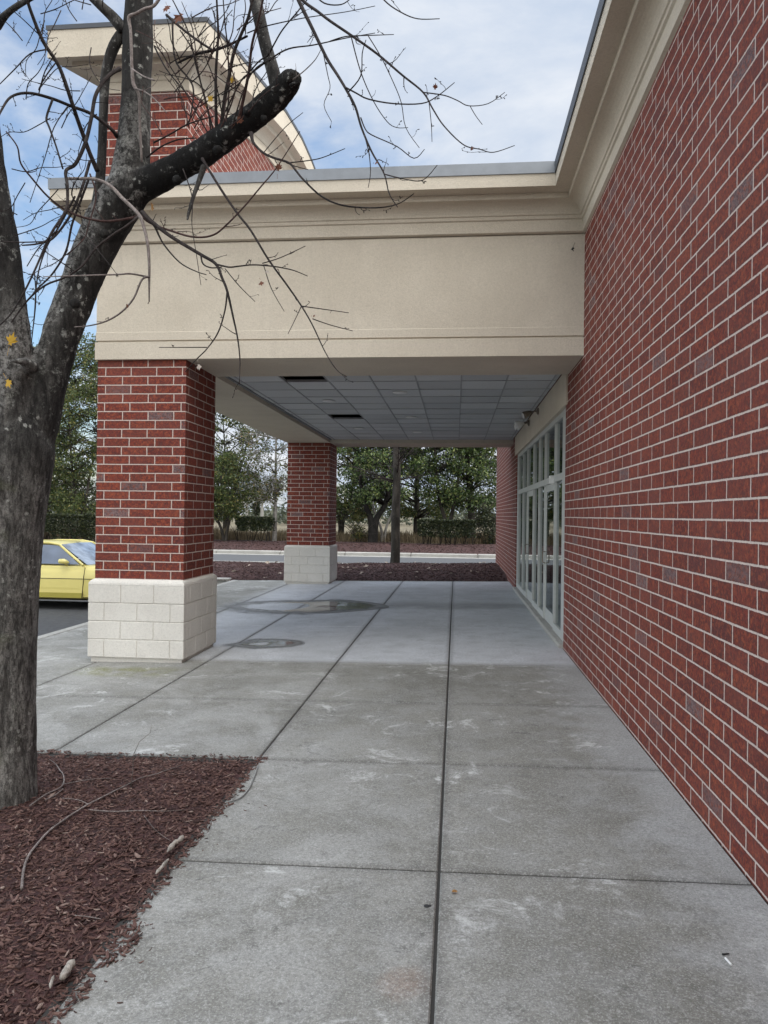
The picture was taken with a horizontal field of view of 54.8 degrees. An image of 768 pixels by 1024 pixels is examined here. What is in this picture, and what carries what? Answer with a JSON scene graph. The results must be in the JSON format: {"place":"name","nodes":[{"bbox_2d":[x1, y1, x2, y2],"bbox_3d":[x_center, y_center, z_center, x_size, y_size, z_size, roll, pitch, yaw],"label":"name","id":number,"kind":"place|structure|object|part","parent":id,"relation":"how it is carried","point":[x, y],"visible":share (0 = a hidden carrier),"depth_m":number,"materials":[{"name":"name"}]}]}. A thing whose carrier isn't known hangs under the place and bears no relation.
{"place":"outdoors","nodes":[
{"label":"outdoors","id":0,"kind":"place"},
{"bbox_2d":[38,601,88,635],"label":"parking lot","id":1,"kind":"structure","parent":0,"point":[55,616],"depth_m":13.36,"materials":[{"name":"grey asphalt"}]},
{"bbox_2d":[39,539,95,601],"bbox_3d":[-6.589,1.218,15.134,4.820,1.302,2.000,1,0,6],"label":"yellow coupe","id":2,"kind":"object","parent":1,"relation":"on","point":[66,576],"visible":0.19,"depth_m":14.21,"materials":[{"name":"paint"}]},
{"bbox_3d":[-6.541,0.814,14.379,1.430,0.373,0.190,1,0,6],"label":"side window","id":3,"kind":"part","parent":2,"relation":"part of","materials":[{"name":"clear glass"}]},
{"bbox_3d":[-6.410,1.333,14.208,1.360,0.600,0.068,1,0,6],"label":"door","id":4,"kind":"part","parent":2,"relation":"part of","materials":[{"name":"yellow paint"}]},
{"bbox_2d":[37,580,237,639],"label":"kerb","id":5,"kind":"structure","parent":1,"relation":"on","point":[62,631],"depth_m":10.91,"materials":[{"name":"concrete"}]},
{"bbox_2d":[73,558,347,583],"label":"planting bed kerb","id":6,"kind":"structure","parent":1,"relation":"on","point":[225,579],"depth_m":19.41,"materials":[{"name":"concrete"}]},
{"bbox_2d":[44,525,495,543],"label":"dry grass","id":7,"kind":"structure","parent":0,"point":[407,537],"depth_m":41.64,"materials":[{"name":"beige plant"}]},
{"bbox_2d":[48,537,495,553],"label":"verge mulch","id":8,"kind":"object","parent":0,"point":[368,547],"visible":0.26,"depth_m":36.32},
{"bbox_2d":[44,513,95,540],"bbox_3d":[-17.012,0.807,38.870,5.122,1.553,1.216,1,0,6],"label":"clipped hedge","id":9,"kind":"object","parent":8,"relation":"on","point":[63,526],"visible":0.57,"depth_m":38.31,"materials":[{"name":"green plant"}]},
{"bbox_2d":[48,330,97,537],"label":"evergreen tree","id":10,"kind":"object","parent":8,"relation":"on","point":[61,501],"visible":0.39,"depth_m":41.15,"materials":[{"name":"green plant"}]},
{"bbox_2d":[214,447,269,540],"bbox_3d":[-8.504,-0.874,40.061,4.569,5.325,4.156,1,0,42],"label":"round tree","id":11,"kind":"object","parent":8,"relation":"on","point":[227,468],"visible":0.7,"depth_m":39.62,"materials":[{"name":"green plant"}]},
{"bbox_2d":[231,515,276,540],"bbox_3d":[-7.095,0.946,39.863,2.536,1.519,1.018,1,0,6],"label":"clipped hedge","id":12,"kind":"object","parent":8,"relation":"on","point":[248,523],"visible":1,"depth_m":39.47,"materials":[{"name":"green plant"}]},
{"bbox_2d":[235,424,287,540],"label":"birch tree","id":13,"kind":"object","parent":8,"relation":"on","point":[273,482],"visible":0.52,"depth_m":40.16,"materials":[{"name":"green plant"}]},
{"bbox_2d":[336,503,374,541],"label":"shrub","id":14,"kind":"object","parent":8,"relation":"on","point":[359,533],"visible":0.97,"depth_m":40.18,"materials":[{"name":"green plant"}]},
{"bbox_2d":[336,447,438,542],"bbox_3d":[-0.073,-4.115,40.395,7.163,12.015,7.588,1,0,-14],"label":"evergreen tree","id":15,"kind":"object","parent":8,"relation":"on","point":[369,492],"visible":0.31,"depth_m":39.57,"materials":[{"name":"green plant"}]},
{"bbox_2d":[417,518,480,544],"bbox_3d":[3.444,1.087,38.837,3.460,1.491,1.116,1,0,6],"label":"clipped hedge","id":16,"kind":"object","parent":8,"relation":"on","point":[439,526],"visible":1,"depth_m":38.43,"materials":[{"name":"green plant"}]},
{"bbox_2d":[50,513,494,523],"bbox_3d":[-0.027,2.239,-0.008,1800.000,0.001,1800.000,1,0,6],"label":"ground","id":17,"kind":"structure","parent":0,"point":[354,521],"depth_m":229.35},
{"bbox_2d":[56,521,495,543],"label":"field ground","id":18,"kind":"structure","parent":0,"point":[281,526],"depth_m":82.08,"materials":[{"name":"beige plant"}]},
{"bbox_2d":[33,338,96,534],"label":"evergreen tree","id":19,"kind":"object","parent":18,"relation":"on","point":[66,488],"visible":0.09,"depth_m":44.45,"materials":[{"name":"green plant"}]},
{"bbox_2d":[214,412,279,530],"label":"oak tree","id":20,"kind":"object","parent":18,"relation":"on","point":[222,442],"visible":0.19,"depth_m":46.78,"materials":[{"name":"green plant"}]},
{"bbox_2d":[237,484,271,516],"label":"distant canopy","id":21,"kind":"object","parent":18,"relation":"on","point":[261,513],"visible":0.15,"depth_m":72.40,"materials":[{"name":"concrete"}]},
{"bbox_2d":[250,474,260,516],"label":"cypress tree","id":22,"kind":"object","parent":18,"relation":"on","point":[257,510],"visible":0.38,"depth_m":76.54,"materials":[{"name":"green plant"}]},
{"bbox_2d":[49,482,495,527],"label":"distant wood","id":23,"kind":"object","parent":18,"relation":"on","point":[283,516],"visible":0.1,"depth_m":102.69,"materials":[{"name":"plant"}]},
{"bbox_2d":[287,447,392,532],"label":"evergreen tree","id":24,"kind":"object","parent":18,"relation":"on","point":[349,451],"visible":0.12,"depth_m":46.34,"materials":[{"name":"green plant"}]},
{"bbox_2d":[354,447,408,541],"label":"bare tree","id":25,"kind":"object","parent":18,"relation":"on","point":[385,529],"visible":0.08,"depth_m":41.13,"materials":[{"name":"brown plant"}]},
{"bbox_2d":[360,447,458,532],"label":"evergreen tree","id":26,"kind":"object","parent":18,"relation":"on","point":[416,513],"visible":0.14,"depth_m":47.62,"materials":[{"name":"green plant"}]},
{"bbox_2d":[391,447,496,542],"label":"evergreen tree","id":27,"kind":"object","parent":18,"relation":"on","point":[443,498],"visible":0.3,"depth_m":40.72,"materials":[{"name":"green plant"}]},
{"bbox_2d":[423,447,496,538],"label":"evergreen tree","id":28,"kind":"object","parent":18,"relation":"on","point":[487,497],"visible":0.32,"depth_m":40.95,"materials":[{"name":"green plant"}]},
{"bbox_2d":[463,499,495,543],"bbox_3d":[5.709,0.833,39.942,3.011,3.229,2.533,1,0,6],"label":"shrub","id":29,"kind":"object","parent":18,"relation":"on","point":[484,516],"visible":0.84,"depth_m":39.88,"materials":[{"name":"green plant"}]},
{"bbox_2d":[462,447,496,522],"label":"evergreen tree","id":30,"kind":"object","parent":18,"relation":"on","point":[492,492],"visible":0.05,"depth_m":44.37,"materials":[{"name":"green plant"}]},
{"bbox_2d":[45,538,507,580],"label":"bark mulch","id":31,"kind":"object","parent":0,"point":[403,571],"visible":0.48,"depth_m":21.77,"materials":[{"name":"brown wood"}]},
{"bbox_2d":[337,447,432,562],"bbox_3d":[0.256,-2.887,25.234,3.698,9.752,3.259,1,0,-20],"label":"street tree","id":32,"kind":"object","parent":31,"relation":"on","point":[395,514],"visible":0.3,"depth_m":24.96,"materials":[{"name":"brown plant"}]},
{"bbox_2d":[0,0,598,515],"label":"sky","id":33,"kind":"structure","parent":0,"point":[532,52],"materials":[{"name":"blue"}]},
{"bbox_2d":[213,554,495,563],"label":"drive road","id":34,"kind":"structure","parent":0,"point":[263,558],"depth_m":30.95,"materials":[{"name":"grey asphalt"}]},
{"bbox_2d":[213,549,495,558],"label":"road kerb","id":35,"kind":"structure","parent":34,"relation":"on","point":[378,554],"depth_m":33.45,"materials":[{"name":"concrete"}]},
{"bbox_2d":[36,580,767,1023],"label":"sidewalk","id":36,"kind":"structure","parent":0,"point":[554,774],"depth_m":3.81,"materials":[{"name":"concrete"}]},
{"bbox_2d":[0,749,267,1023],"bbox_3d":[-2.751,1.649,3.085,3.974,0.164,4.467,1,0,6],"label":"bark mulch","id":37,"kind":"object","parent":36,"relation":"on","point":[86,987],"visible":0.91,"depth_m":3.57,"materials":[{"name":"brown wood"}]},
{"bbox_2d":[29,759,64,806],"bbox_3d":[-2.014,1.624,4.514,0.151,0.084,1.023,1,0,-19],"label":"fallen twig","id":38,"kind":"object","parent":37,"relation":"on","point":[34,802],"visible":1,"depth_m":4.21,"materials":[{"name":"brown wood"}]},
{"bbox_2d":[49,975,54,988],"bbox_3d":[-1.164,1.647,2.595,0.014,0.015,0.073,1,0,-12],"label":"pale stone","id":39,"kind":"object","parent":37,"relation":"on","point":[51,981],"visible":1,"depth_m":2.59,"materials":[{"name":"beige stone"}]},
{"bbox_2d":[59,959,75,980],"bbox_3d":[-1.138,1.648,2.666,0.033,0.034,0.114,1,0,-3],"label":"pale stone","id":40,"kind":"object","parent":37,"relation":"on","point":[67,969],"visible":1,"depth_m":2.65,"materials":[{"name":"beige stone"}]},
{"bbox_2d":[61,778,110,784],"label":"fallen twig","id":41,"kind":"object","parent":37,"relation":"on","point":[87,779],"visible":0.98,"depth_m":4.46,"materials":[{"name":"brown wood"}]},
{"bbox_2d":[75,915,100,918],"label":"fallen twig","id":42,"kind":"object","parent":37,"relation":"on","point":[87,916],"visible":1,"depth_m":3.04,"materials":[{"name":"wood"}]},
{"bbox_2d":[20,764,182,889],"bbox_3d":[-1.439,1.638,4.050,0.686,0.069,1.636,1,0,-10],"label":"fallen twig","id":43,"kind":"object","parent":37,"relation":"on","point":[32,850],"visible":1,"depth_m":3.97,"materials":[{"name":"brown wood"}]},
{"bbox_2d":[130,727,151,787],"bbox_3d":[-1.468,1.476,4.473,0.125,0.371,0.031,1,0,-26],"label":"seedling stem","id":44,"kind":"object","parent":37,"relation":"on","point":[133,760],"visible":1,"depth_m":4.46,"materials":[{"name":"brown plant"}]},
{"bbox_2d":[155,858,168,873],"bbox_3d":[-1.032,1.651,3.453,0.021,0.021,0.148,1,0,6],"label":"pale stone","id":45,"kind":"object","parent":37,"relation":"on","point":[161,867],"visible":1,"depth_m":3.44,"materials":[{"name":"beige stone"}]},
{"bbox_2d":[167,835,183,852],"bbox_3d":[-1.041,1.653,3.690,0.033,0.029,0.186,1,0,14],"label":"pale stone","id":46,"kind":"object","parent":37,"relation":"on","point":[180,839],"visible":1,"depth_m":3.69,"materials":[{"name":"beige stone"}]},
{"bbox_2d":[0,0,514,809],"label":"maple tree","id":47,"kind":"object","parent":37,"relation":"on","point":[32,388],"visible":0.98,"depth_m":4.05,"materials":[{"name":"brown plant"}]},
{"bbox_2d":[228,766,258,801],"bbox_3d":[-0.842,1.678,4.580,0.072,0.010,0.604,1,0,6],"label":"fallen twig","id":48,"kind":"object","parent":36,"relation":"on","point":[247,789],"visible":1,"depth_m":4.46,"materials":[{"name":"grey wood"}]},
{"bbox_2d":[227,639,303,648],"bbox_3d":[-1.512,1.716,9.642,1.028,0.013,0.957,1,0,33],"label":"damp patch","id":49,"kind":"object","parent":36,"relation":"on","point":[296,642],"visible":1,"depth_m":9.60,"materials":[{"name":"grey concrete"}]},
{"bbox_2d":[239,640,293,646],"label":"puddle","id":50,"kind":"object","parent":36,"relation":"on","point":[276,643],"visible":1,"depth_m":9.66,"materials":[{"name":"grey liquid"}]},
{"bbox_2d":[223,600,388,613],"bbox_3d":[-1.380,1.736,13.647,4.019,0.045,2.640,1,0,6],"label":"damp patch","id":51,"kind":"object","parent":36,"relation":"on","point":[237,606],"visible":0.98,"depth_m":13.49,"materials":[{"name":"grey concrete"}]},
{"bbox_2d":[256,601,371,611],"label":"puddle","id":52,"kind":"object","parent":36,"relation":"on","point":[325,606],"visible":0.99,"depth_m":13.49,"materials":[{"name":"grey liquid"}]},
{"bbox_2d":[46,17,584,662],"bbox_3d":[-0.153,-2.263,13.675,6.207,8.700,11.626,1,0,6],"label":"entrance canopy","id":53,"kind":"object","parent":36,"relation":"on","point":[454,293],"visible":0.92,"depth_m":8.43,"materials":[{"name":"beige paint"}]},
{"bbox_2d":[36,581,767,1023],"bbox_3d":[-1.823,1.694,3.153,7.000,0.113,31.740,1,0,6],"label":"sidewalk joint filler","id":54,"kind":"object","parent":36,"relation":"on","point":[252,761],"visible":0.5,"depth_m":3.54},
{"bbox_2d":[496,0,767,903],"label":"store building","id":55,"kind":"structure","parent":36,"relation":"on","point":[632,516],"depth_m":4.74,"materials":[{"name":"red brick"}]},
{"bbox_2d":[519,494,521,584],"bbox_3d":[2.962,0.593,15.930,0.012,1.990,1.040,1,0,6],"label":"window pane","id":56,"kind":"structure","parent":55,"relation":"in","point":[520,523],"depth_m":16.11,"materials":[{"name":"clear glass"}]},
{"bbox_2d":[520,455,522,488],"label":"window pane","id":57,"kind":"structure","parent":55,"relation":"in","point":[521,458],"depth_m":16.08,"materials":[{"name":"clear glass"}]},
{"bbox_2d":[514,420,529,430],"bbox_3d":[2.547,-1.601,13.698,0.283,0.207,0.411,1,0,6],"label":"security light","id":58,"kind":"object","parent":55,"relation":"attached to","point":[518,425],"visible":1,"depth_m":13.56,"materials":[{"name":"grey metal"}]},
{"bbox_2d":[523,492,526,590],"bbox_3d":[2.864,0.588,14.930,0.012,1.990,0.870,1,0,6],"label":"window pane","id":59,"kind":"structure","parent":55,"relation":"in","point":[525,494],"depth_m":15.10,"materials":[{"name":"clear glass"}]},
{"bbox_2d":[524,452,526,487],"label":"window pane","id":60,"kind":"structure","parent":55,"relation":"in","point":[525,479],"depth_m":15.13,"materials":[{"name":"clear glass"}]},
{"bbox_2d":[525,490,532,602],"bbox_3d":[2.744,0.647,13.887,0.115,2.092,1.108,1,0,6],"label":"glass door","id":61,"kind":"structure","parent":55,"relation":"in","point":[530,494],"depth_m":13.98,"materials":[{"name":"glass"}]},
{"bbox_2d":[522,408,538,418],"bbox_3d":[2.403,-1.620,12.171,0.274,0.183,0.133,1,0,6],"label":"security light","id":62,"kind":"object","parent":55,"relation":"attached to","point":[526,414],"visible":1,"depth_m":12.14,"materials":[{"name":"brown metal"}]},
{"bbox_2d":[529,446,532,485],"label":"window pane","id":63,"kind":"structure","parent":55,"relation":"in","point":[531,449],"depth_m":13.99,"materials":[{"name":"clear glass"}]},
{"bbox_2d":[534,488,537,602],"bbox_3d":[2.662,0.578,12.850,0.012,1.990,0.850,1,0,6],"label":"window pane","id":64,"kind":"structure","parent":55,"relation":"in","point":[536,490],"depth_m":13.00,"materials":[{"name":"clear glass"}]},
{"bbox_2d":[535,441,538,482],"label":"window pane","id":65,"kind":"structure","parent":55,"relation":"in","point":[537,444],"depth_m":12.96,"materials":[{"name":"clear glass"}]},
{"bbox_2d":[539,486,543,608],"bbox_3d":[2.579,0.574,11.994,0.012,1.990,0.770,1,0,6],"label":"window pane","id":66,"kind":"structure","parent":55,"relation":"in","point":[542,488],"depth_m":12.12,"materials":[{"name":"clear glass"}]},
{"bbox_2d":[541,435,544,480],"bbox_3d":[2.596,-0.871,11.999,0.012,0.740,0.770,1,0,6],"label":"window pane","id":67,"kind":"structure","parent":55,"relation":"in","point":[543,438],"depth_m":12.16,"materials":[{"name":"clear glass"}]},
{"bbox_2d":[542,484,553,626],"bbox_3d":[2.463,0.633,11.000,0.115,2.092,1.108,1,0,6],"label":"glass door","id":68,"kind":"structure","parent":55,"relation":"in","point":[549,530],"depth_m":11.07,"materials":[{"name":"glass"}]},
{"bbox_2d":[547,426,554,477],"bbox_3d":[2.499,-0.875,11.004,0.012,0.740,1.130,1,0,6],"label":"window pane","id":69,"kind":"structure","parent":55,"relation":"in","point":[551,434],"depth_m":11.13,"materials":[{"name":"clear glass"}]},
{"bbox_2d":[555,480,561,627],"bbox_3d":[2.386,0.565,10.013,0.012,1.990,0.750,1,0,6],"label":"window pane","id":70,"kind":"structure","parent":55,"relation":"in","point":[559,484],"depth_m":10.11,"materials":[{"name":"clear glass"}]},
{"bbox_2d":[557,419,562,473],"bbox_3d":[2.404,-0.880,10.019,0.012,0.740,0.750,1,0,6],"label":"window pane","id":71,"kind":"structure","parent":55,"relation":"in","point":[560,425],"depth_m":10.11,"materials":[{"name":"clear glass"}]}
]}

